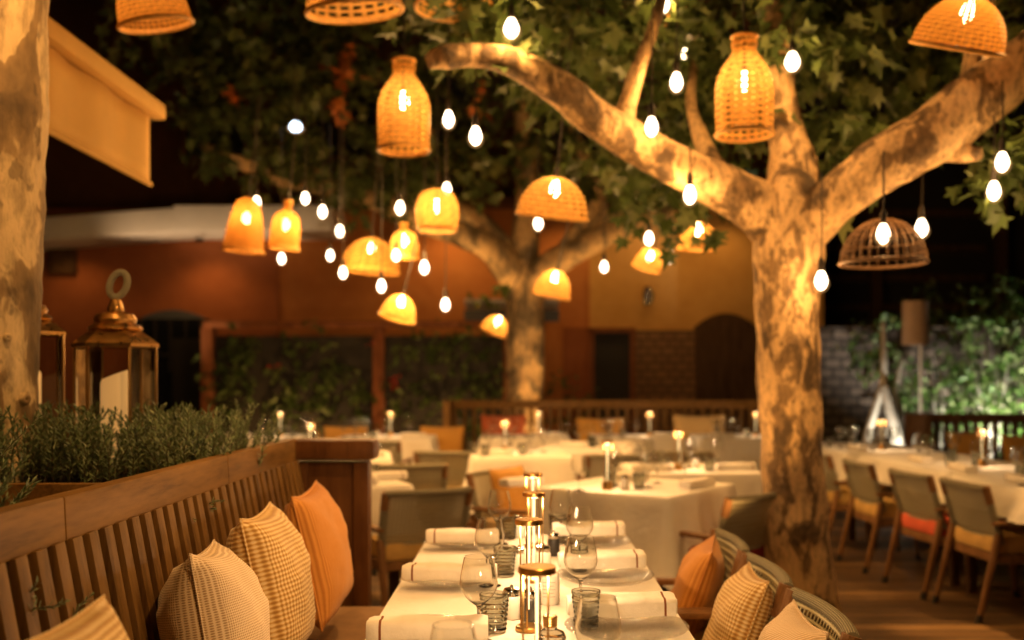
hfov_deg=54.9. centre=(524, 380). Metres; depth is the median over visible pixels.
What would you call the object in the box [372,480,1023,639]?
deck
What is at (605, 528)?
rolled napkin
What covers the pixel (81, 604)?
rosemary sprig
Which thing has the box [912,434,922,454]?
wine glass
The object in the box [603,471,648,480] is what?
rolled napkin
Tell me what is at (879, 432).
wine glass
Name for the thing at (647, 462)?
wine glass
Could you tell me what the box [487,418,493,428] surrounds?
wine glass
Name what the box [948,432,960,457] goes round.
wine glass
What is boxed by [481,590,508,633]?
tumbler
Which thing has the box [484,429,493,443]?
wine glass
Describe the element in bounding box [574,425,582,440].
wine glass
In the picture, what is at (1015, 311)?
hedge
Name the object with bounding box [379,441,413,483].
woven armchair
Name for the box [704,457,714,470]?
tumbler
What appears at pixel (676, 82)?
string bulb
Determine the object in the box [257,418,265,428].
wine glass
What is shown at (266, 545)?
throw pillow
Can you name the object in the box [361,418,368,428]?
wine glass
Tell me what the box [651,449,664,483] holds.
wine glass
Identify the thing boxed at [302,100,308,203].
string bulb
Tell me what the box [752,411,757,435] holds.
table lamp
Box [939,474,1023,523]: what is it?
tablecloth
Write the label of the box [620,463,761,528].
tablecloth
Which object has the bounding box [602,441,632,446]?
rolled napkin
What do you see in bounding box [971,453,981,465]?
tumbler
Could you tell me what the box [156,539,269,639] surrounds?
throw pillow
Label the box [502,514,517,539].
tumbler
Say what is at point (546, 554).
salt pot
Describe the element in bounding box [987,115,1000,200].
string bulb
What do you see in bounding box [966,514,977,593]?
dining table
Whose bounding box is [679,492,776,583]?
woven armchair
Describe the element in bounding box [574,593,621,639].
wine glass
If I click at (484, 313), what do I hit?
window canopy
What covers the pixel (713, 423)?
wine glass
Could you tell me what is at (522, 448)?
tumbler
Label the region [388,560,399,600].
dining table
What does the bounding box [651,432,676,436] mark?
rolled napkin
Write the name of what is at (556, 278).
wicker pendant
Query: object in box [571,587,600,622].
tumbler
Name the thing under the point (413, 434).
rolled napkin
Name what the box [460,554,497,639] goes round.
wine glass
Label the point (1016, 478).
rolled napkin
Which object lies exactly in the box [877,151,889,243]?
string bulb
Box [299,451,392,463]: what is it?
tablecloth
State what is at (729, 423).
wine glass
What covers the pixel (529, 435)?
wine glass
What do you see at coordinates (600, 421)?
wine glass
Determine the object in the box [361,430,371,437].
wine glass
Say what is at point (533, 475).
table lamp
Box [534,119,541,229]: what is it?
string bulb
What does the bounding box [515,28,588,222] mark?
wicker pendant
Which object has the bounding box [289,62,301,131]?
string bulb
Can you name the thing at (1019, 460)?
wine glass
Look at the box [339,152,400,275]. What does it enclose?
wicker pendant
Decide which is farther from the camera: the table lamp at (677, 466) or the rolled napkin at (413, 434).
the rolled napkin at (413, 434)
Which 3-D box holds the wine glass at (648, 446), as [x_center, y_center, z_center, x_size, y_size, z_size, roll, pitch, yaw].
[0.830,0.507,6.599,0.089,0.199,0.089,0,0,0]
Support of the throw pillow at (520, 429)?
on the slatted bench at (450, 407)
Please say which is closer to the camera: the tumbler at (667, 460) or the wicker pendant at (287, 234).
the tumbler at (667, 460)
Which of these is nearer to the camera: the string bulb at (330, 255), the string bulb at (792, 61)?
the string bulb at (792, 61)
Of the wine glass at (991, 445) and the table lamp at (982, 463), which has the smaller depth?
the table lamp at (982, 463)
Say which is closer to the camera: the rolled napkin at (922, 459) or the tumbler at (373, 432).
the rolled napkin at (922, 459)
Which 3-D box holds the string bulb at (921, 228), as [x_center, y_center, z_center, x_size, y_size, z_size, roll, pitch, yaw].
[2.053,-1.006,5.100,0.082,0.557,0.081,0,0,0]
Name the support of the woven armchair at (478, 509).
on the deck
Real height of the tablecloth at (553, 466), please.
0.460 m
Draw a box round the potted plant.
[545,368,599,440]
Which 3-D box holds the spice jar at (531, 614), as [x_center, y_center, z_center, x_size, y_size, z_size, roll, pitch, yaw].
[0.014,0.564,2.500,0.048,0.086,0.048,0,0,0]
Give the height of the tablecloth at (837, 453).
0.230 m
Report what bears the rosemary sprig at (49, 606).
on the slatted bench at (125, 546)
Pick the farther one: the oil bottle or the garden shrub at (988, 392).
the garden shrub at (988, 392)
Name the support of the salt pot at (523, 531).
on the tablecloth at (408, 598)
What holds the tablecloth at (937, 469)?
on the dining table at (954, 568)
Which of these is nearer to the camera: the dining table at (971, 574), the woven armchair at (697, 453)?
the dining table at (971, 574)
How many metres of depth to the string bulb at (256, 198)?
8.30 m
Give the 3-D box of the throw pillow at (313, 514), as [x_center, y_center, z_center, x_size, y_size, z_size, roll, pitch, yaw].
[-0.701,0.581,3.360,0.207,0.446,0.446,-12,1,-2]
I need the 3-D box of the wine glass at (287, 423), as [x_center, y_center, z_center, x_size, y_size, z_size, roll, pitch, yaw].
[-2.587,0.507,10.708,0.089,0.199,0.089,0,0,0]
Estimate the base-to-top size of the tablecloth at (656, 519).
0.470 m
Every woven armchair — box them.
[372,463,447,575]
[372,486,473,605]
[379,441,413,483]
[413,450,489,528]
[465,468,529,528]
[576,454,640,480]
[655,528,749,639]
[663,451,714,462]
[677,552,793,622]
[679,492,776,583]
[778,587,861,639]
[823,455,900,551]
[836,458,948,573]
[881,468,1019,599]
[932,477,1023,623]
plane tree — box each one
[0,0,49,481]
[94,0,767,432]
[368,0,1023,639]
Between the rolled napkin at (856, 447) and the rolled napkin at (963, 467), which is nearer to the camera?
the rolled napkin at (963, 467)
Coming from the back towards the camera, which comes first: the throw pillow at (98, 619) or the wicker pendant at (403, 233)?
the wicker pendant at (403, 233)
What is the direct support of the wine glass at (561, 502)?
on the tablecloth at (408, 598)
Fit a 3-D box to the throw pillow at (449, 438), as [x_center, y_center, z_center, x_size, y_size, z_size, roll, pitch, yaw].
[-0.951,0.760,11.227,0.506,0.506,0.135,0,-17,0]
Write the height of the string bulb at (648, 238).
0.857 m
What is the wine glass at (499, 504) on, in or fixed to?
on the tablecloth at (408, 598)
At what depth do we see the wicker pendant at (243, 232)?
7.51 m
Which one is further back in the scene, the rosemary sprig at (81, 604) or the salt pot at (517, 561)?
the salt pot at (517, 561)
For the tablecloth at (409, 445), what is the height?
0.400 m
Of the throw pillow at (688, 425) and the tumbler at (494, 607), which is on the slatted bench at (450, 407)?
the throw pillow at (688, 425)
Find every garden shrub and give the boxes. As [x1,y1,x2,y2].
[903,341,994,452]
[929,294,1023,458]
[1000,358,1023,429]
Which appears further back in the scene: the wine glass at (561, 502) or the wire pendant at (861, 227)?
the wire pendant at (861, 227)
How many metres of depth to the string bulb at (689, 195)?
4.99 m
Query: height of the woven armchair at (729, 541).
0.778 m
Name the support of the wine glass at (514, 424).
on the tablecloth at (536, 443)
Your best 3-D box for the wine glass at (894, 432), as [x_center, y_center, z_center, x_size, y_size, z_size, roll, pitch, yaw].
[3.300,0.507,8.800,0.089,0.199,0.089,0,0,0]
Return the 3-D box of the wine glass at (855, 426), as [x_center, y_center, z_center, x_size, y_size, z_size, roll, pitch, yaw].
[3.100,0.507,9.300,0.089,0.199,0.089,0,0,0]
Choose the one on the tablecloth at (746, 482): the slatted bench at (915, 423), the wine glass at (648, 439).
the wine glass at (648, 439)
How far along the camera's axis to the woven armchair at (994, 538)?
5.68 m
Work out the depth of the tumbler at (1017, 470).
5.94 m
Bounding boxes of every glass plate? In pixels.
[401,571,499,587]
[420,614,493,635]
[424,538,476,548]
[558,568,654,586]
[559,535,631,548]
[564,616,688,639]
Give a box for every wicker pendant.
[116,0,194,34]
[221,95,264,254]
[267,100,299,251]
[304,0,404,24]
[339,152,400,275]
[376,0,430,157]
[378,187,430,324]
[389,137,419,259]
[414,0,493,23]
[415,76,458,233]
[480,240,535,338]
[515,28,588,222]
[532,179,578,300]
[631,204,667,273]
[677,220,719,251]
[714,0,774,142]
[908,0,1006,57]
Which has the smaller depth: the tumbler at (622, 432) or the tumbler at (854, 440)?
the tumbler at (854, 440)
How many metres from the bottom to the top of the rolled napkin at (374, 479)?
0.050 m
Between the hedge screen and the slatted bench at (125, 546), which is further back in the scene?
the hedge screen
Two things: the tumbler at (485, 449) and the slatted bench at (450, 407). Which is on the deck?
the slatted bench at (450, 407)
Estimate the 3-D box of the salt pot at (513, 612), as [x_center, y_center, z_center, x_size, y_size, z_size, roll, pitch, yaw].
[-0.034,0.564,2.520,0.048,0.086,0.048,0,0,0]
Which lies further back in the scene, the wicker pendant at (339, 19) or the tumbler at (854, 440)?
the tumbler at (854, 440)
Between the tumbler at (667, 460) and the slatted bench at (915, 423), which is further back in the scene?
the slatted bench at (915, 423)
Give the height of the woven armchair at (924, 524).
0.778 m
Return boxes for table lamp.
[277,411,282,435]
[306,423,314,431]
[387,411,393,435]
[501,420,508,448]
[515,517,542,632]
[518,563,555,639]
[523,491,544,583]
[524,472,541,547]
[535,411,541,432]
[601,441,612,489]
[647,411,652,435]
[674,430,683,469]
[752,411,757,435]
[878,419,885,449]
[977,428,987,466]
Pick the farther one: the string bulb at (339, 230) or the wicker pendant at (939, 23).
the string bulb at (339, 230)
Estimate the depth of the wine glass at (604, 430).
9.05 m
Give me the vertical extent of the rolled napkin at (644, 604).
0.050 m
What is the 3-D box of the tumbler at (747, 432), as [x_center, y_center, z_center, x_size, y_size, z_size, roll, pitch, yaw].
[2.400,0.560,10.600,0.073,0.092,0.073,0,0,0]
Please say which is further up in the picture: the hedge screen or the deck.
the hedge screen
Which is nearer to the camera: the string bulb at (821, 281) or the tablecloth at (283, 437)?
the string bulb at (821, 281)
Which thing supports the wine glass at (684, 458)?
on the tablecloth at (656, 519)
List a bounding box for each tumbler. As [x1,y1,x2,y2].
[289,428,295,436]
[370,429,376,437]
[372,464,378,471]
[470,442,478,453]
[481,444,489,455]
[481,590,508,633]
[494,545,516,577]
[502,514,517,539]
[518,443,526,454]
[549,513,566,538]
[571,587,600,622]
[589,437,596,446]
[603,471,615,487]
[619,428,625,436]
[633,472,645,489]
[664,456,670,463]
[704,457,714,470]
[745,428,750,436]
[826,437,833,446]
[849,437,857,443]
[945,453,955,466]
[947,448,956,460]
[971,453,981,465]
[1015,466,1023,473]
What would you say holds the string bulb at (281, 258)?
hanging from the plane tree at (496, 248)
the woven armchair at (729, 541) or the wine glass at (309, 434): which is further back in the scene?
the wine glass at (309, 434)
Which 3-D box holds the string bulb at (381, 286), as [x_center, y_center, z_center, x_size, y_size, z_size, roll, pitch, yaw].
[-1.091,-1.337,7.500,0.082,1.357,0.081,0,0,0]
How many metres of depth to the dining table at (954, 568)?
6.53 m
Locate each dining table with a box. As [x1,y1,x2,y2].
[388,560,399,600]
[659,585,667,590]
[847,484,931,540]
[869,479,959,585]
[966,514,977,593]
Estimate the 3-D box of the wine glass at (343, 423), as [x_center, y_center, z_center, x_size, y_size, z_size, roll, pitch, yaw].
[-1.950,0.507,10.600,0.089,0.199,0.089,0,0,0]
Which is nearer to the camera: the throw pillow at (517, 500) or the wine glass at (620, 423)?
the throw pillow at (517, 500)
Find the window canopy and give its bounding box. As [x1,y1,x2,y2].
[464,299,558,329]
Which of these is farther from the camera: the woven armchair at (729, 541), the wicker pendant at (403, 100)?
the wicker pendant at (403, 100)
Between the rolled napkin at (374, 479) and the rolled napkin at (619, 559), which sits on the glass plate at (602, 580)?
the rolled napkin at (619, 559)
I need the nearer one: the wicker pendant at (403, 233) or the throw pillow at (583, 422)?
the wicker pendant at (403, 233)
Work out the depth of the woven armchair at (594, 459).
7.90 m
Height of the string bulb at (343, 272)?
1.357 m
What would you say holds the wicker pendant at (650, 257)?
hanging from the plane tree at (496, 248)
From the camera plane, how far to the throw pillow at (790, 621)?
2.47 m
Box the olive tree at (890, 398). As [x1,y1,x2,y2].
[830,313,938,445]
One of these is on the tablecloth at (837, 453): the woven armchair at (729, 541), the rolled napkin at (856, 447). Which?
the rolled napkin at (856, 447)
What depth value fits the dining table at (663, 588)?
5.22 m
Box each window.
[131,310,215,444]
[182,46,249,161]
[313,46,379,161]
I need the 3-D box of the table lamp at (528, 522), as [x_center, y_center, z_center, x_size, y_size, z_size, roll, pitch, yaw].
[0.010,0.471,2.400,0.069,0.270,0.069,0,0,11]
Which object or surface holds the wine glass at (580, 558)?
on the tablecloth at (408, 598)
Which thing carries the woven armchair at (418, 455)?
on the deck
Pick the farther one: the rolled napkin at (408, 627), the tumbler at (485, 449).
the tumbler at (485, 449)
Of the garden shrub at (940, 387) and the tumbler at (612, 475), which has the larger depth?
the garden shrub at (940, 387)
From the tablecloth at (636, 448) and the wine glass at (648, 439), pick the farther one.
the tablecloth at (636, 448)
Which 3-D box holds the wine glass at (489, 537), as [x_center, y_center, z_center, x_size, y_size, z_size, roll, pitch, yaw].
[-0.104,0.507,2.920,0.089,0.199,0.089,0,0,0]
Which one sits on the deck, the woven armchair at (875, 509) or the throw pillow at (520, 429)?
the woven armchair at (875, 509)
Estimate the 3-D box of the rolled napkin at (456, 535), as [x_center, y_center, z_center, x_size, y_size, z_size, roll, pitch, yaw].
[-0.218,0.555,3.542,0.270,0.050,0.096,0,0,-2]
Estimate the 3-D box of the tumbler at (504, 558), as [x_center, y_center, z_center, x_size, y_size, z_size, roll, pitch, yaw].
[-0.062,0.560,3.060,0.073,0.092,0.073,0,0,0]
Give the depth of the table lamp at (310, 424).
7.90 m
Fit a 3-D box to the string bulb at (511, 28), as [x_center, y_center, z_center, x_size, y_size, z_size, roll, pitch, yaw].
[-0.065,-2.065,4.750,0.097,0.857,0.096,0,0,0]
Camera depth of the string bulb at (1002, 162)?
4.74 m
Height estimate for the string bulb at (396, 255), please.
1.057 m
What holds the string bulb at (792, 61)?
hanging from the plane tree at (942, 106)
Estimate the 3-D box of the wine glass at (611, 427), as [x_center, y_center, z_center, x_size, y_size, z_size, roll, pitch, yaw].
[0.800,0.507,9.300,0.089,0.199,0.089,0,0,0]
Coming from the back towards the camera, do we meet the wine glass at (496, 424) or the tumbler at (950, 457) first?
the wine glass at (496, 424)
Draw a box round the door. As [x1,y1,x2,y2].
[588,328,635,433]
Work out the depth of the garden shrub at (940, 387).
12.13 m
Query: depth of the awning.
5.24 m
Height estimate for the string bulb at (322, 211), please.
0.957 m
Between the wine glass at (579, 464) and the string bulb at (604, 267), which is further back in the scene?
the string bulb at (604, 267)
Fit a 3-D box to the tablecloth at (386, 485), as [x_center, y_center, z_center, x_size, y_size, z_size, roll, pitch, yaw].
[-1.228,0.818,5.981,1.097,0.420,1.130,0,0,-24]
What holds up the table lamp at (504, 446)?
on the tablecloth at (553, 466)
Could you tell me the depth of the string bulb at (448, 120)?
5.59 m
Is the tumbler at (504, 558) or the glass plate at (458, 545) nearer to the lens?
the tumbler at (504, 558)
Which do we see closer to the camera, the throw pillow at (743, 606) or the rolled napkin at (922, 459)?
the throw pillow at (743, 606)
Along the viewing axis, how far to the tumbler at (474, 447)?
8.16 m
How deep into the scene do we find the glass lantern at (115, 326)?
3.64 m
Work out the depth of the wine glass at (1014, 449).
6.08 m
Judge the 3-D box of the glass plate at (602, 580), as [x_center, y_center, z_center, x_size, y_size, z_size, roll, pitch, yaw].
[0.243,0.592,2.980,0.298,0.022,0.298,0,0,0]
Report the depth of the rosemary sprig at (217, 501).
2.78 m
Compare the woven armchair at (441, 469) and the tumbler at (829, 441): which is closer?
the woven armchair at (441, 469)
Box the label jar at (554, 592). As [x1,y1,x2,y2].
[541,570,559,604]
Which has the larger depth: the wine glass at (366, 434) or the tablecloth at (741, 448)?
the tablecloth at (741, 448)
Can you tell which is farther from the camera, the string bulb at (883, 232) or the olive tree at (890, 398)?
the olive tree at (890, 398)
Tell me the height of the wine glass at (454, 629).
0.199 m
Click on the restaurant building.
(681, 328)
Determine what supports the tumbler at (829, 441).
on the tablecloth at (837, 453)
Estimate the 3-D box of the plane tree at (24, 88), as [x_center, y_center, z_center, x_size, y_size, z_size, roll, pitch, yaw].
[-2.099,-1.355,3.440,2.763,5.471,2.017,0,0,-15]
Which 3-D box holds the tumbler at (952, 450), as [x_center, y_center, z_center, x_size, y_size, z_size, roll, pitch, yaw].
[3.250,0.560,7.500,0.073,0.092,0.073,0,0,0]
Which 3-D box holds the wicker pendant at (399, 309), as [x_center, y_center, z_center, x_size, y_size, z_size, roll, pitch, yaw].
[-0.805,-0.913,7.118,0.284,0.989,0.284,16,12,0]
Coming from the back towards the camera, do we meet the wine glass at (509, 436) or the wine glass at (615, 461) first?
the wine glass at (509, 436)
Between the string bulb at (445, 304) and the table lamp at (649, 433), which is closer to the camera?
the string bulb at (445, 304)
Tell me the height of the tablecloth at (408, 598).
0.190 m
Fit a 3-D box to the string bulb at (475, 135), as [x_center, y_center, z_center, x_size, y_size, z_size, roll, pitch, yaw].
[-0.250,-1.708,5.000,0.082,1.057,0.081,0,0,0]
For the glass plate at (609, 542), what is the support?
on the tablecloth at (408, 598)
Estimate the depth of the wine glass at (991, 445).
7.07 m
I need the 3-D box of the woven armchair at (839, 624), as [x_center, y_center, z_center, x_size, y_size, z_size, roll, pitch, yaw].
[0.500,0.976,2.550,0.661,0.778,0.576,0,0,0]
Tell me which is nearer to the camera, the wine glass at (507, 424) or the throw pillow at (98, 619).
the throw pillow at (98, 619)
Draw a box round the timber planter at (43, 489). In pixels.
[0,451,218,505]
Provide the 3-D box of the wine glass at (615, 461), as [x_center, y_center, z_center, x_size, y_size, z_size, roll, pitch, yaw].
[0.525,0.507,5.700,0.089,0.199,0.089,0,0,0]
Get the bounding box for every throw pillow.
[29,595,128,639]
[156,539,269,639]
[225,501,315,639]
[283,480,353,631]
[324,426,367,437]
[420,426,463,467]
[481,415,525,434]
[489,465,531,516]
[576,418,624,440]
[670,534,724,636]
[673,415,724,439]
[702,561,773,639]
[758,599,829,639]
[945,432,988,457]
[1000,435,1023,461]
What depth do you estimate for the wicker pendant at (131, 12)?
4.55 m
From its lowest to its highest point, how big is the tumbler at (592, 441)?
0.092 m
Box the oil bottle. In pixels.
[534,614,565,639]
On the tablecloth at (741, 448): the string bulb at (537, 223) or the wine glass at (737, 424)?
the wine glass at (737, 424)
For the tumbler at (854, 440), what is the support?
on the tablecloth at (837, 453)
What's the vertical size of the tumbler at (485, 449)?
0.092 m
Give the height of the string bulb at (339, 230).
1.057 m
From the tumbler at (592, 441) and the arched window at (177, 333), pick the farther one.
the arched window at (177, 333)
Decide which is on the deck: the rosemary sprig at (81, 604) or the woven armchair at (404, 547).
the woven armchair at (404, 547)
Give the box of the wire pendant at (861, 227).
[838,157,929,269]
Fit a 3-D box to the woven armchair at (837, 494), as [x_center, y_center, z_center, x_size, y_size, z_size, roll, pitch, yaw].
[2.635,0.976,8.047,0.661,0.778,0.576,0,0,-6]
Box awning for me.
[48,16,165,186]
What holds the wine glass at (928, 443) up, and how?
on the tablecloth at (937, 469)
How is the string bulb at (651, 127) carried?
hanging from the plane tree at (942, 106)
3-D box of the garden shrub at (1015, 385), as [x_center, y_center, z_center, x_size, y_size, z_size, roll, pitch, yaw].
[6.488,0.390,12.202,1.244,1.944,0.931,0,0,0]
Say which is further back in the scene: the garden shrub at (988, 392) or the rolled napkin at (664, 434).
the garden shrub at (988, 392)
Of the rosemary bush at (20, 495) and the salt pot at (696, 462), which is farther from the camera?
the salt pot at (696, 462)
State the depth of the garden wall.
13.10 m
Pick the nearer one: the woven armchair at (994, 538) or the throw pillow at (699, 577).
the throw pillow at (699, 577)
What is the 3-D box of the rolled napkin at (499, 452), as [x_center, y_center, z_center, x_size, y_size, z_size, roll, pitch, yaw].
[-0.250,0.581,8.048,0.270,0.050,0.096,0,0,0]
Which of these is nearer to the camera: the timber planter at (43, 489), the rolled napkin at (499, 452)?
the timber planter at (43, 489)
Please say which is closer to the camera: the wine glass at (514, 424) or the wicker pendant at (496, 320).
the wicker pendant at (496, 320)
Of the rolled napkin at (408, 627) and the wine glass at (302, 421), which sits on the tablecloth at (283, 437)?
the wine glass at (302, 421)
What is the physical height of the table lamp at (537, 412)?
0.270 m
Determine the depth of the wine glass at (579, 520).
3.17 m
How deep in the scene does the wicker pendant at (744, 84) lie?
4.62 m
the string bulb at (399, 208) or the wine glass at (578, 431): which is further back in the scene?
the wine glass at (578, 431)
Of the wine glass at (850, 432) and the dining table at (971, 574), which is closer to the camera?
the dining table at (971, 574)
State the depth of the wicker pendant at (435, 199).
6.71 m
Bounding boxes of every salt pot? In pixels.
[503,584,519,619]
[514,545,524,569]
[516,515,525,537]
[535,543,550,563]
[621,474,628,489]
[693,455,699,467]
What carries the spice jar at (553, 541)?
on the tablecloth at (408, 598)
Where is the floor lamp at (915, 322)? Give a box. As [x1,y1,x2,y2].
[902,300,928,412]
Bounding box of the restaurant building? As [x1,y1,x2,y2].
[39,0,823,444]
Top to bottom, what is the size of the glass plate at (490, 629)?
0.022 m
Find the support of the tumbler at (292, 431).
on the tablecloth at (283, 437)
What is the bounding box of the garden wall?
[819,326,1023,480]
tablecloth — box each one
[208,435,321,447]
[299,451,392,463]
[338,435,439,463]
[365,534,694,639]
[372,480,420,534]
[457,450,576,513]
[478,434,569,449]
[531,477,740,589]
[538,442,641,476]
[591,434,684,459]
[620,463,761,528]
[689,434,760,469]
[822,443,944,480]
[845,454,1015,505]
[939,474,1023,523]
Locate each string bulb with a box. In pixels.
[254,108,259,204]
[278,128,284,263]
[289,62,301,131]
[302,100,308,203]
[319,94,326,217]
[327,125,333,260]
[336,108,342,236]
[339,116,346,277]
[377,117,384,291]
[392,136,399,260]
[396,157,403,214]
[420,121,428,273]
[442,108,448,310]
[443,23,453,127]
[443,127,450,191]
[470,28,480,144]
[504,0,518,37]
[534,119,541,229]
[601,169,607,271]
[645,0,657,136]
[645,211,652,244]
[664,0,668,12]
[671,0,681,91]
[684,146,695,203]
[785,0,799,70]
[815,172,826,289]
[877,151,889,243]
[915,174,927,236]
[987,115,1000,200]
[995,80,1008,171]
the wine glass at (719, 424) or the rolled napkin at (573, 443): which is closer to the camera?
the rolled napkin at (573, 443)
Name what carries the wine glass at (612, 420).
on the tablecloth at (667, 443)
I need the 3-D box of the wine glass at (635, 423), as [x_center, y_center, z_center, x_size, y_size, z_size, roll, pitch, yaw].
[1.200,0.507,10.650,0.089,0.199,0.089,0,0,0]
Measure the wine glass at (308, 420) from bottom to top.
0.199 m
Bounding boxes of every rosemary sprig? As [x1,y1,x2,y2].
[28,575,69,614]
[71,592,94,617]
[209,497,225,511]
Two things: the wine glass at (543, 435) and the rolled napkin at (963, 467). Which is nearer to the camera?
the rolled napkin at (963, 467)
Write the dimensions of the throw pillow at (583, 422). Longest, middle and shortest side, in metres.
0.566 x 0.566 x 0.135 m
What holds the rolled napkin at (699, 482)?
on the tablecloth at (656, 519)
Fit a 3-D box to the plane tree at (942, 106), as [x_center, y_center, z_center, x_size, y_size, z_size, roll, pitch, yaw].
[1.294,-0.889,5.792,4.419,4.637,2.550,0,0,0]
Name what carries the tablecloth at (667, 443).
on the dining table
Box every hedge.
[0,397,284,482]
[899,271,1023,337]
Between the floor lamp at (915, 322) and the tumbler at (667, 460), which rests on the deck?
the floor lamp at (915, 322)
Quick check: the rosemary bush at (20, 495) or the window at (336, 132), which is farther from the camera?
the window at (336, 132)
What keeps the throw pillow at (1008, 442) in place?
on the slatted bench at (915, 423)
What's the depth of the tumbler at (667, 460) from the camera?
6.64 m
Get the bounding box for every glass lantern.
[38,305,65,423]
[71,269,158,473]
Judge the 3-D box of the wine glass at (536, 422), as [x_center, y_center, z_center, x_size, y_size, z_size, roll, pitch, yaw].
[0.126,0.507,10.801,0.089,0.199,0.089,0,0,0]
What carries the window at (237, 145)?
in the restaurant building
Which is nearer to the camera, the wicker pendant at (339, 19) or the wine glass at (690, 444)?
the wicker pendant at (339, 19)
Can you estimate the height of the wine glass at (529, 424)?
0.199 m
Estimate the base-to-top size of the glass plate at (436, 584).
0.022 m
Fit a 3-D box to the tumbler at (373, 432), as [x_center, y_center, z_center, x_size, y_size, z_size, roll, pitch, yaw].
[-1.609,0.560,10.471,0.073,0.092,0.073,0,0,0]
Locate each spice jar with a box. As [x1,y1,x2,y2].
[524,586,534,621]
[547,530,559,556]
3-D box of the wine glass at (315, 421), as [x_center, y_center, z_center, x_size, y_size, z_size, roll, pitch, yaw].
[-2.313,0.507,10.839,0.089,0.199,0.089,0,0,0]
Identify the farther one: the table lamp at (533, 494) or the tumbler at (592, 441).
the tumbler at (592, 441)
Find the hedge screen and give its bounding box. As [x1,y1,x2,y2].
[191,318,506,477]
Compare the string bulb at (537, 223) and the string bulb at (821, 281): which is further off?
the string bulb at (537, 223)
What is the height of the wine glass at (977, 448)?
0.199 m
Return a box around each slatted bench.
[0,438,384,639]
[443,400,760,478]
[905,413,1023,520]
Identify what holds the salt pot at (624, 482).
on the tablecloth at (656, 519)
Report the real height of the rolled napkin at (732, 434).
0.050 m
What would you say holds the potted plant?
on the deck
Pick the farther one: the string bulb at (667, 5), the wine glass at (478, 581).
the string bulb at (667, 5)
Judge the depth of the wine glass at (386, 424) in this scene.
10.46 m
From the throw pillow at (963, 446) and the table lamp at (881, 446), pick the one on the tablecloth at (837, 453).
the table lamp at (881, 446)
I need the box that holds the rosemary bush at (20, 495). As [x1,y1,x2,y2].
[0,414,41,506]
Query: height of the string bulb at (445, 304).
1.557 m
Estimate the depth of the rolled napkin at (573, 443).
9.05 m
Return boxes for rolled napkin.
[366,614,487,639]
[372,471,407,479]
[372,475,377,483]
[378,450,384,456]
[400,432,425,436]
[402,562,496,581]
[426,528,475,543]
[477,449,510,454]
[499,476,543,486]
[535,432,560,436]
[552,520,624,535]
[558,549,646,568]
[559,441,587,446]
[566,591,677,617]
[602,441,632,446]
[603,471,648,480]
[632,463,673,471]
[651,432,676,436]
[678,477,715,488]
[709,432,734,436]
[715,462,756,469]
[847,444,867,450]
[908,454,933,463]
[947,462,977,471]
[1004,473,1023,483]
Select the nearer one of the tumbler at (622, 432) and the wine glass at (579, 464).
the wine glass at (579, 464)
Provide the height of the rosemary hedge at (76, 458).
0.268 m
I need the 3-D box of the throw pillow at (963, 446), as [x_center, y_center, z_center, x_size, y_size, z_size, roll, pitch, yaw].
[4.319,0.692,9.592,0.406,0.406,0.135,0,-17,0]
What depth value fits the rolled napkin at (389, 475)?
6.02 m
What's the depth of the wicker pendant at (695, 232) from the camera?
7.13 m
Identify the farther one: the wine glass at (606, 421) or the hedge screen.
the hedge screen
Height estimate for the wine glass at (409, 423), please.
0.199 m
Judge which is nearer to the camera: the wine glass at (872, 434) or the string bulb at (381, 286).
the string bulb at (381, 286)
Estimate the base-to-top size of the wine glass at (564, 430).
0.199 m
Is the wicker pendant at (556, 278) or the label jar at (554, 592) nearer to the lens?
the label jar at (554, 592)
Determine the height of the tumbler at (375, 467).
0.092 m
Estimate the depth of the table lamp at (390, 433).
10.78 m
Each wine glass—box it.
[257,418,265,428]
[283,418,290,436]
[301,418,305,435]
[304,418,311,431]
[305,432,315,437]
[311,431,320,437]
[312,418,318,429]
[339,419,347,436]
[351,418,358,436]
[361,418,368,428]
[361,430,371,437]
[382,419,390,437]
[406,418,413,432]
[430,619,476,639]
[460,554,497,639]
[475,517,504,586]
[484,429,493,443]
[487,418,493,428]
[487,489,510,544]
[493,419,500,436]
[503,418,510,428]
[505,430,514,453]
[511,419,518,437]
[524,429,534,452]
[525,418,533,428]
[533,418,539,431]
[538,428,548,451]
[549,489,572,540]
[560,424,569,440]
[564,535,597,587]
[566,505,592,534]
[571,454,586,490]
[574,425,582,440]
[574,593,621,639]
[585,424,594,435]
[599,418,605,436]
[600,425,609,446]
[603,419,610,437]
[606,424,613,440]
[608,418,615,435]
[608,451,622,485]
[617,418,624,428]
[632,418,639,436]
[640,452,654,487]
[642,438,654,446]
[642,441,654,471]
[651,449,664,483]
[677,449,691,479]
[684,439,695,467]
[710,418,716,432]
[711,440,723,469]
[716,419,723,437]
[726,418,733,432]
[733,418,741,436]
[835,426,844,447]
[845,426,855,443]
[849,424,857,433]
[867,428,877,450]
[878,427,887,443]
[889,426,899,448]
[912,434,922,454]
[922,436,934,456]
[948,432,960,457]
[970,440,984,469]
[984,437,996,464]
[1010,446,1023,462]
[1014,451,1023,485]
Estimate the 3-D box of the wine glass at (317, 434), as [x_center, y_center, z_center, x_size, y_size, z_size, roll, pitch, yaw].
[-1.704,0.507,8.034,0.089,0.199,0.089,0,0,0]

